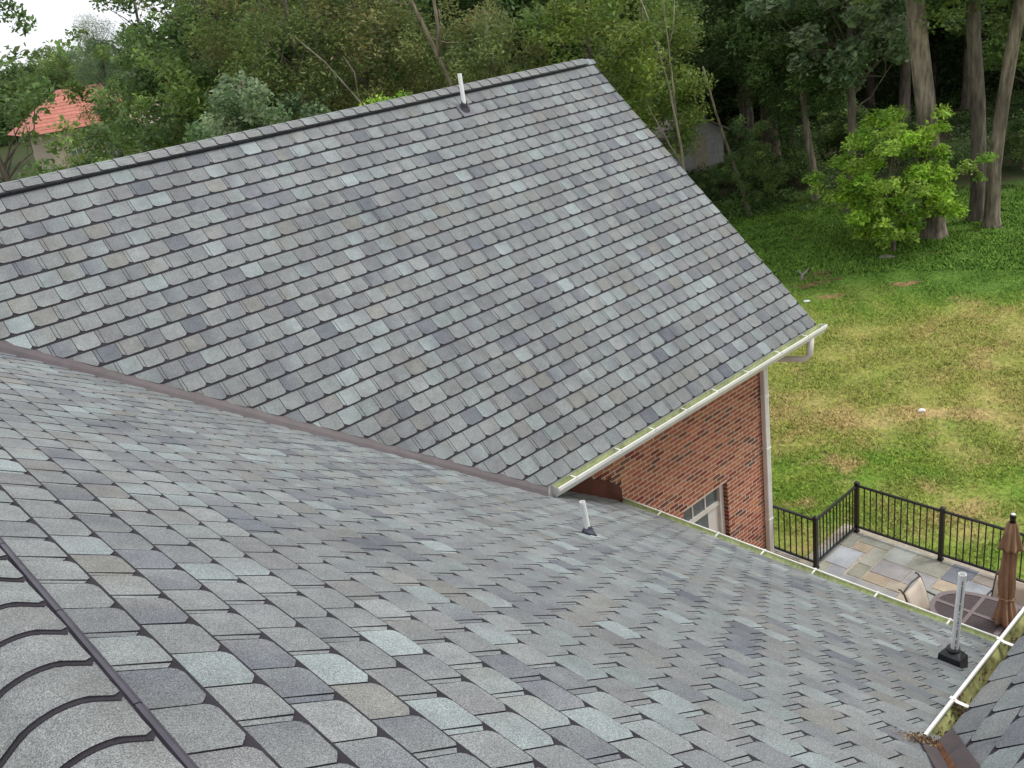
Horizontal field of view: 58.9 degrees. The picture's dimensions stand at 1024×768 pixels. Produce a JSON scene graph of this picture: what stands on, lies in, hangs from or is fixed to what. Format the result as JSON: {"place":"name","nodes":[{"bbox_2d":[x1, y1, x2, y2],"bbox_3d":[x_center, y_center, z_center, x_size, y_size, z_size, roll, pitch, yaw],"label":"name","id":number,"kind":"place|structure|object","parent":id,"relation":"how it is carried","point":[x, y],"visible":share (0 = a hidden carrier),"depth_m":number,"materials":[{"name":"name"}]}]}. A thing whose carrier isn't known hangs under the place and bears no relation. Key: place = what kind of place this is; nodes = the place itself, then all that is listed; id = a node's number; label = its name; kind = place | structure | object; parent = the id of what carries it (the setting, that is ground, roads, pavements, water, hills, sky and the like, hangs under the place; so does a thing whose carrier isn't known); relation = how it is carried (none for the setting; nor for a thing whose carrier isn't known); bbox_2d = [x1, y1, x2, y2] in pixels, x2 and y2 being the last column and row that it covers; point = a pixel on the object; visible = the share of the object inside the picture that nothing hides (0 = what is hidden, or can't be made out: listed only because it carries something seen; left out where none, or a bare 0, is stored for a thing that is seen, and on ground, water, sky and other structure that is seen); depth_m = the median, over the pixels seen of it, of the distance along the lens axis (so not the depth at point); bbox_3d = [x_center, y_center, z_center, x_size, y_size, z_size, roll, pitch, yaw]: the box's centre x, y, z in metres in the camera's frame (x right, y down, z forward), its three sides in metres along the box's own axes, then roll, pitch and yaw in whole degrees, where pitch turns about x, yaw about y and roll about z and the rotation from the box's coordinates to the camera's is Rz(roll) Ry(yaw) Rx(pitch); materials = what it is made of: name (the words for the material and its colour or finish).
{"place":"outdoors","nodes":[
{"label":"outdoors","id":0,"kind":"place"},
{"bbox_2d":[0,0,179,70],"label":"sky","id":1,"kind":"structure","parent":0,"point":[52,17],"materials":[{"name":"white"}]},
{"bbox_2d":[0,58,1023,767],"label":"brick house","id":2,"kind":"structure","parent":0,"point":[426,430],"depth_m":8.16,"materials":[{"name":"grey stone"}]},
{"bbox_2d":[683,484,725,534],"bbox_3d":[2.891,2.324,13.852,1.080,1.490,0.110,-26,28,-36],"label":"window","id":3,"kind":"structure","parent":2,"relation":"in","point":[708,512],"depth_m":13.86,"materials":[{"name":"white paint"}]},
{"bbox_2d":[892,727,938,749],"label":"leaf litter","id":4,"kind":"object","parent":2,"relation":"on","point":[920,738],"visible":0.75,"depth_m":4.16,"materials":[{"name":"brown plant"}]},
{"bbox_2d":[936,625,1018,736],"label":"leaf litter","id":5,"kind":"object","parent":2,"relation":"on","point":[961,712],"visible":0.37,"depth_m":4.46,"materials":[{"name":"plant"}]},
{"bbox_2d":[0,35,1023,579],"bbox_3d":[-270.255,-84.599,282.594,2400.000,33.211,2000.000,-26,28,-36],"label":"lawn","id":6,"kind":"structure","parent":0,"point":[1012,171],"depth_m":20.78,"materials":[{"name":"green plant"}]},
{"bbox_2d":[20,45,98,119],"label":"tree","id":7,"kind":"object","parent":6,"relation":"on","point":[57,76],"visible":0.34,"depth_m":94.77,"materials":[{"name":"green plant"}]},
{"bbox_2d":[0,0,126,182],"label":"tree","id":8,"kind":"object","parent":6,"relation":"on","point":[22,114],"visible":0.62,"depth_m":26.53,"materials":[{"name":"green plant"}]},
{"bbox_2d":[41,149,114,173],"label":"shrub","id":9,"kind":"object","parent":6,"relation":"on","point":[86,161],"visible":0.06,"depth_m":51.41,"materials":[{"name":"green plant"}]},
{"bbox_2d":[7,84,160,169],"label":"distant house","id":10,"kind":"structure","parent":6,"relation":"on","point":[64,108],"depth_m":82.06,"materials":[{"name":"orange paint"}]},
{"bbox_2d":[71,149,84,158],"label":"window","id":11,"kind":"structure","parent":10,"relation":"in","point":[73,152],"depth_m":81.78,"materials":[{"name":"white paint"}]},
{"bbox_2d":[107,143,123,156],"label":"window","id":12,"kind":"structure","parent":10,"relation":"in","point":[109,143],"depth_m":83.73,"materials":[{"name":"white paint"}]},
{"bbox_2d":[0,29,171,145],"bbox_3d":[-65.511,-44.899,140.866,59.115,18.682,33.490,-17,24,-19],"label":"tree","id":13,"kind":"object","parent":6,"relation":"on","point":[8,89],"visible":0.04,"depth_m":130.93,"materials":[{"name":"green plant"}]},
{"bbox_2d":[62,103,133,164],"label":"tree","id":14,"kind":"object","parent":6,"relation":"on","point":[77,143],"visible":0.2,"depth_m":52.33,"materials":[{"name":"green plant"}]},
{"bbox_2d":[59,10,138,150],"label":"tree","id":15,"kind":"object","parent":6,"relation":"on","point":[89,42],"visible":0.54,"depth_m":52.81,"materials":[{"name":"green plant"}]},
{"bbox_2d":[59,0,212,144],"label":"tree","id":16,"kind":"object","parent":6,"relation":"on","point":[79,89],"visible":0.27,"depth_m":39.57,"materials":[{"name":"green plant"}]},
{"bbox_2d":[121,93,171,153],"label":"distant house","id":17,"kind":"structure","parent":6,"relation":"on","point":[145,125],"depth_m":76.17,"materials":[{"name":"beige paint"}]},
{"bbox_2d":[89,7,256,155],"bbox_3d":[-13.931,-10.425,39.643,7.691,11.337,7.775,-8,22,1],"label":"tree","id":18,"kind":"object","parent":6,"relation":"on","point":[149,76],"visible":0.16,"depth_m":37.62,"materials":[{"name":"green plant"}]},
{"bbox_2d":[104,0,323,154],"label":"tree","id":19,"kind":"object","parent":6,"relation":"on","point":[187,86],"visible":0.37,"depth_m":32.30,"materials":[{"name":"green plant"}]},
{"bbox_2d":[180,1,271,106],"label":"tree","id":20,"kind":"object","parent":6,"relation":"on","point":[216,39],"depth_m":55.06,"materials":[{"name":"green plant"}]},
{"bbox_2d":[183,69,330,142],"bbox_3d":[-7.493,-5.223,28.145,4.953,8.654,4.774,-26,28,-36],"label":"tree","id":21,"kind":"object","parent":6,"relation":"on","point":[251,112],"visible":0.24,"depth_m":26.18,"materials":[{"name":"green plant"}]},
{"bbox_2d":[189,0,324,106],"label":"tree","id":22,"kind":"object","parent":6,"relation":"on","point":[230,17],"visible":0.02,"depth_m":50.71,"materials":[{"name":"green plant"}]},
{"bbox_2d":[168,0,429,121],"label":"tree","id":23,"kind":"object","parent":6,"relation":"on","point":[340,33],"visible":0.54,"depth_m":29.18,"materials":[{"name":"green plant"}]},
{"bbox_2d":[295,37,362,105],"bbox_3d":[-4.289,-5.915,27.921,2.657,9.413,0.098,-11,23,-6],"label":"bare tree","id":24,"kind":"object","parent":6,"relation":"on","point":[353,94],"visible":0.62,"depth_m":26.61,"materials":[{"name":"brown plant"}]},
{"bbox_2d":[238,0,429,109],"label":"tree","id":25,"kind":"object","parent":6,"relation":"on","point":[270,3],"visible":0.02,"depth_m":42.25,"materials":[{"name":"green plant"}]},
{"bbox_2d":[261,0,468,112],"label":"tree","id":26,"kind":"object","parent":6,"relation":"on","point":[385,20],"visible":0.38,"depth_m":33.01,"materials":[{"name":"green plant"}]},
{"bbox_2d":[359,89,412,105],"bbox_3d":[-3.030,-4.931,27.256,3.374,7.534,3.615,-26,28,-36],"label":"tree","id":27,"kind":"object","parent":6,"relation":"on","point":[384,98],"visible":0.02,"depth_m":26.35,"materials":[{"name":"green plant"}]},
{"bbox_2d":[321,0,511,105],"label":"tree","id":28,"kind":"object","parent":6,"relation":"on","point":[422,11],"visible":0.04,"depth_m":38.18,"materials":[{"name":"green plant"}]},
{"bbox_2d":[390,0,461,86],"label":"bare tree","id":29,"kind":"object","parent":6,"relation":"on","point":[436,49],"visible":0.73,"depth_m":28.45,"materials":[{"name":"brown plant"}]},
{"bbox_2d":[389,0,509,96],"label":"tree","id":30,"kind":"object","parent":6,"relation":"on","point":[416,62],"visible":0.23,"depth_m":30.46,"materials":[{"name":"green plant"}]},
{"bbox_2d":[419,0,549,87],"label":"tree","id":31,"kind":"object","parent":6,"relation":"on","point":[497,49],"visible":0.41,"depth_m":28.69,"materials":[{"name":"green plant"}]},
{"bbox_2d":[408,0,606,86],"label":"tree","id":32,"kind":"object","parent":6,"relation":"on","point":[509,10],"visible":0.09,"depth_m":36.70,"materials":[{"name":"green plant"}]},
{"bbox_2d":[468,0,679,76],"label":"tree","id":33,"kind":"object","parent":6,"relation":"on","point":[519,35],"visible":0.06,"depth_m":38.73,"materials":[{"name":"green plant"}]},
{"bbox_2d":[495,0,672,138],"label":"tree","id":34,"kind":"object","parent":6,"relation":"on","point":[576,12],"visible":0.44,"depth_m":27.80,"materials":[{"name":"green plant"}]},
{"bbox_2d":[532,0,715,126],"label":"tree","id":35,"kind":"object","parent":6,"relation":"on","point":[631,16],"visible":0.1,"depth_m":37.94,"materials":[{"name":"green plant"}]},
{"bbox_2d":[597,0,699,129],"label":"tree","id":36,"kind":"object","parent":6,"relation":"on","point":[645,24],"visible":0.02,"depth_m":52.69,"materials":[{"name":"green plant"}]},
{"bbox_2d":[593,0,718,161],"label":"tree","id":37,"kind":"object","parent":6,"relation":"on","point":[688,29],"visible":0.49,"depth_m":30.88,"materials":[{"name":"green plant"}]},
{"bbox_2d":[635,0,685,171],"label":"bare tree","id":38,"kind":"object","parent":6,"relation":"on","point":[674,110],"visible":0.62,"depth_m":29.08,"materials":[{"name":"brown plant"}]},
{"bbox_2d":[650,2,715,117],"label":"tree","id":39,"kind":"object","parent":6,"relation":"on","point":[702,109],"visible":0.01,"depth_m":56.99,"materials":[{"name":"green plant"}]},
{"bbox_2d":[652,114,729,172],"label":"shed","id":40,"kind":"structure","parent":6,"relation":"on","point":[710,151],"depth_m":45.79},
{"bbox_2d":[693,136,708,172],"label":"door","id":41,"kind":"structure","parent":40,"relation":"in","point":[701,156],"depth_m":45.78,"materials":[{"name":"beige paint"}]},
{"bbox_2d":[690,171,718,193],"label":"shrub","id":42,"kind":"object","parent":6,"relation":"on","point":[696,178],"visible":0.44,"depth_m":40.04,"materials":[{"name":"green plant"}]},
{"bbox_2d":[664,0,746,136],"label":"tree","id":43,"kind":"object","parent":6,"relation":"on","point":[742,109],"visible":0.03,"depth_m":51.40,"materials":[{"name":"green plant"}]},
{"bbox_2d":[709,162,734,186],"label":"shrub","id":44,"kind":"object","parent":6,"relation":"on","point":[720,165],"visible":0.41,"depth_m":42.53,"materials":[{"name":"green plant"}]},
{"bbox_2d":[702,66,788,215],"bbox_3d":[9.060,-9.333,35.492,2.704,6.208,2.620,-11,23,-5],"label":"tree","id":45,"kind":"object","parent":6,"relation":"on","point":[757,130],"visible":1,"depth_m":35.74,"materials":[{"name":"green plant"}]},
{"bbox_2d":[674,0,821,171],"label":"tree","id":46,"kind":"object","parent":6,"relation":"on","point":[766,134],"visible":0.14,"depth_m":42.72,"materials":[{"name":"green plant"}]},
{"bbox_2d":[693,0,810,138],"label":"tree","id":47,"kind":"object","parent":6,"relation":"on","point":[750,120],"visible":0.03,"depth_m":50.91,"materials":[{"name":"green plant"}]},
{"bbox_2d":[719,149,792,193],"bbox_3d":[10.797,-9.317,39.969,3.106,2.189,2.446,2,25,24],"label":"shrub","id":48,"kind":"object","parent":6,"relation":"on","point":[751,178],"visible":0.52,"depth_m":39.57,"materials":[{"name":"green plant"}]},
{"bbox_2d":[694,0,863,185],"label":"tree","id":49,"kind":"object","parent":6,"relation":"on","point":[746,27],"visible":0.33,"depth_m":38.84,"materials":[{"name":"green plant"}]},
{"bbox_2d":[766,142,829,185],"bbox_3d":[12.623,-9.753,40.279,3.106,2.189,2.446,-22,26,-29],"label":"shrub","id":50,"kind":"object","parent":6,"relation":"on","point":[800,163],"visible":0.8,"depth_m":39.63,"materials":[{"name":"green plant"}]},
{"bbox_2d":[796,266,809,280],"bbox_3d":[9.209,-3.582,29.075,0.509,0.125,1.493,4,26,28],"label":"fallen branch","id":51,"kind":"object","parent":6,"relation":"on","point":[803,274],"visible":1,"depth_m":28.82,"materials":[{"name":"grey wood"}]},
{"bbox_2d":[739,0,880,201],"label":"tree","id":52,"kind":"object","parent":6,"relation":"on","point":[784,39],"visible":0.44,"depth_m":35.56,"materials":[{"name":"green plant"}]},
{"bbox_2d":[791,277,843,289],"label":"bare soil","id":53,"kind":"structure","parent":6,"relation":"on","point":[814,283],"depth_m":27.96,"materials":[{"name":"brown soil"}]},
{"bbox_2d":[796,11,844,122],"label":"tree","id":54,"kind":"object","parent":6,"relation":"on","point":[799,119],"depth_m":54.03,"materials":[{"name":"green plant"}]},
{"bbox_2d":[803,264,845,279],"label":"bare soil","id":55,"kind":"structure","parent":6,"relation":"on","point":[825,275],"depth_m":28.64,"materials":[{"name":"brown soil"}]},
{"bbox_2d":[632,3,1023,122],"bbox_3d":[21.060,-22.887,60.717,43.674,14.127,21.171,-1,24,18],"label":"woods","id":56,"kind":"object","parent":6,"relation":"on","point":[956,59],"visible":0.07,"depth_m":57.71,"materials":[{"name":"green plant"}]},
{"bbox_2d":[816,293,849,298],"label":"bare soil","id":57,"kind":"structure","parent":6,"relation":"on","point":[828,296],"depth_m":26.75,"materials":[{"name":"brown soil"}]},
{"bbox_2d":[795,105,872,155],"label":"shrub","id":58,"kind":"object","parent":6,"relation":"on","point":[835,134],"visible":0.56,"depth_m":43.29,"materials":[{"name":"green plant"}]},
{"bbox_2d":[743,0,936,212],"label":"tree","id":59,"kind":"object","parent":6,"relation":"on","point":[883,28],"visible":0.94,"depth_m":32.02,"materials":[{"name":"green plant"}]},
{"bbox_2d":[687,81,1023,219],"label":"undergrowth","id":60,"kind":"object","parent":6,"relation":"on","point":[1016,100],"visible":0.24,"depth_m":44.15,"materials":[{"name":"green plant"}]},
{"bbox_2d":[728,197,994,283],"bbox_3d":[12.157,-5.279,31.995,9.976,0.618,10.998,1,24,22],"label":"clover","id":61,"kind":"object","parent":6,"relation":"on","point":[851,249],"visible":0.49,"depth_m":30.46,"materials":[{"name":"green plant"}]},
{"bbox_2d":[841,105,916,157],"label":"shrub","id":62,"kind":"object","parent":6,"relation":"on","point":[912,126],"visible":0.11,"depth_m":41.37,"materials":[{"name":"green plant"}]},
{"bbox_2d":[841,0,938,109],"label":"tree","id":63,"kind":"object","parent":6,"relation":"on","point":[869,85],"visible":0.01,"depth_m":54.51,"materials":[{"name":"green plant"}]},
{"bbox_2d":[774,523,1023,601],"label":"patio","id":64,"kind":"structure","parent":6,"relation":"on","point":[880,564],"depth_m":14.41,"materials":[{"name":"grey stone"}]},
{"bbox_2d":[773,481,1023,582],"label":"railing","id":65,"kind":"object","parent":64,"relation":"on","point":[857,486],"visible":0.74,"depth_m":14.58,"materials":[{"name":"black metal"}]},
{"bbox_2d":[898,572,935,610],"bbox_3d":[5.782,3.227,12.480,0.617,0.964,0.725,-26,28,-36],"label":"patio chair","id":66,"kind":"object","parent":64,"relation":"on","point":[915,594],"visible":0.3,"depth_m":12.57,"materials":[{"name":"beige fabric"}]},
{"bbox_2d":[929,590,1022,636],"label":"patio table","id":67,"kind":"object","parent":64,"relation":"on","point":[978,611],"visible":0.47,"depth_m":12.21,"materials":[{"name":"brown metal"}]},
{"bbox_2d":[986,569,1023,606],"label":"patio chair","id":68,"kind":"object","parent":64,"relation":"on","point":[1019,595],"visible":0.25,"depth_m":12.28,"materials":[{"name":"beige fabric"}]},
{"bbox_2d":[992,513,1023,627],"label":"patio umbrella","id":69,"kind":"object","parent":64,"relation":"on","point":[1005,611],"visible":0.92,"depth_m":11.47,"materials":[{"name":"brown fabric"}]},
{"bbox_2d":[801,103,998,251],"bbox_3d":[11.901,-6.629,29.254,4.871,4.943,5.077,-19,25,-24],"label":"tree","id":70,"kind":"object","parent":6,"relation":"on","point":[869,215],"visible":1,"depth_m":28.26,"materials":[{"name":"green plant"}]},
{"bbox_2d":[887,281,922,286],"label":"bare soil","id":71,"kind":"structure","parent":6,"relation":"on","point":[904,283],"depth_m":26.76,"materials":[{"name":"brown soil"}]},
{"bbox_2d":[849,0,977,239],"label":"tree","id":72,"kind":"object","parent":6,"relation":"on","point":[917,16],"visible":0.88,"depth_m":28.39,"materials":[{"name":"brown plant"}]},
{"bbox_2d":[892,0,950,121],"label":"tree","id":73,"kind":"object","parent":6,"relation":"on","point":[905,85],"visible":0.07,"depth_m":49.33,"materials":[{"name":"brown plant"}]},
{"bbox_2d":[918,408,925,412],"bbox_3d":[8.783,0.560,19.446,0.176,0.088,0.127,-8,22,1],"label":"ball","id":74,"kind":"object","parent":6,"relation":"on","point":[920,410],"visible":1,"depth_m":19.40,"materials":[{"name":"white plastic"}]},
{"bbox_2d":[888,1,988,97],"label":"tree","id":75,"kind":"object","parent":6,"relation":"on","point":[934,56],"visible":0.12,"depth_m":54.56,"materials":[{"name":"green plant"}]},
{"bbox_2d":[932,0,1012,109],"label":"tree","id":76,"kind":"object","parent":6,"relation":"on","point":[965,97],"visible":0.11,"depth_m":50.10,"materials":[{"name":"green plant"}]},
{"bbox_2d":[945,0,1023,82],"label":"tree","id":77,"kind":"object","parent":6,"relation":"on","point":[997,34],"visible":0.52,"depth_m":36.30,"materials":[{"name":"green plant"}]},
{"bbox_2d":[965,0,1007,221],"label":"tree","id":78,"kind":"object","parent":6,"relation":"on","point":[977,106],"visible":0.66,"depth_m":29.84,"materials":[{"name":"brown plant"}]},
{"bbox_2d":[981,0,1023,228],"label":"tree","id":79,"kind":"object","parent":6,"relation":"on","point":[991,216],"visible":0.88,"depth_m":28.97,"materials":[{"name":"brown plant"}]},
{"bbox_2d":[988,117,1023,168],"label":"shrub","id":80,"kind":"object","parent":6,"relation":"on","point":[1015,147],"visible":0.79,"depth_m":37.13,"materials":[{"name":"green plant"}]},
{"bbox_2d":[1000,7,1021,85],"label":"tree","id":81,"kind":"object","parent":6,"relation":"on","point":[1016,73],"visible":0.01,"depth_m":55.61,"materials":[{"name":"green plant"}]},
{"bbox_2d":[715,182,1023,578],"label":"grass","id":82,"kind":"structure","parent":0,"point":[995,244],"depth_m":22.66,"materials":[{"name":"green plant"}]}
]}

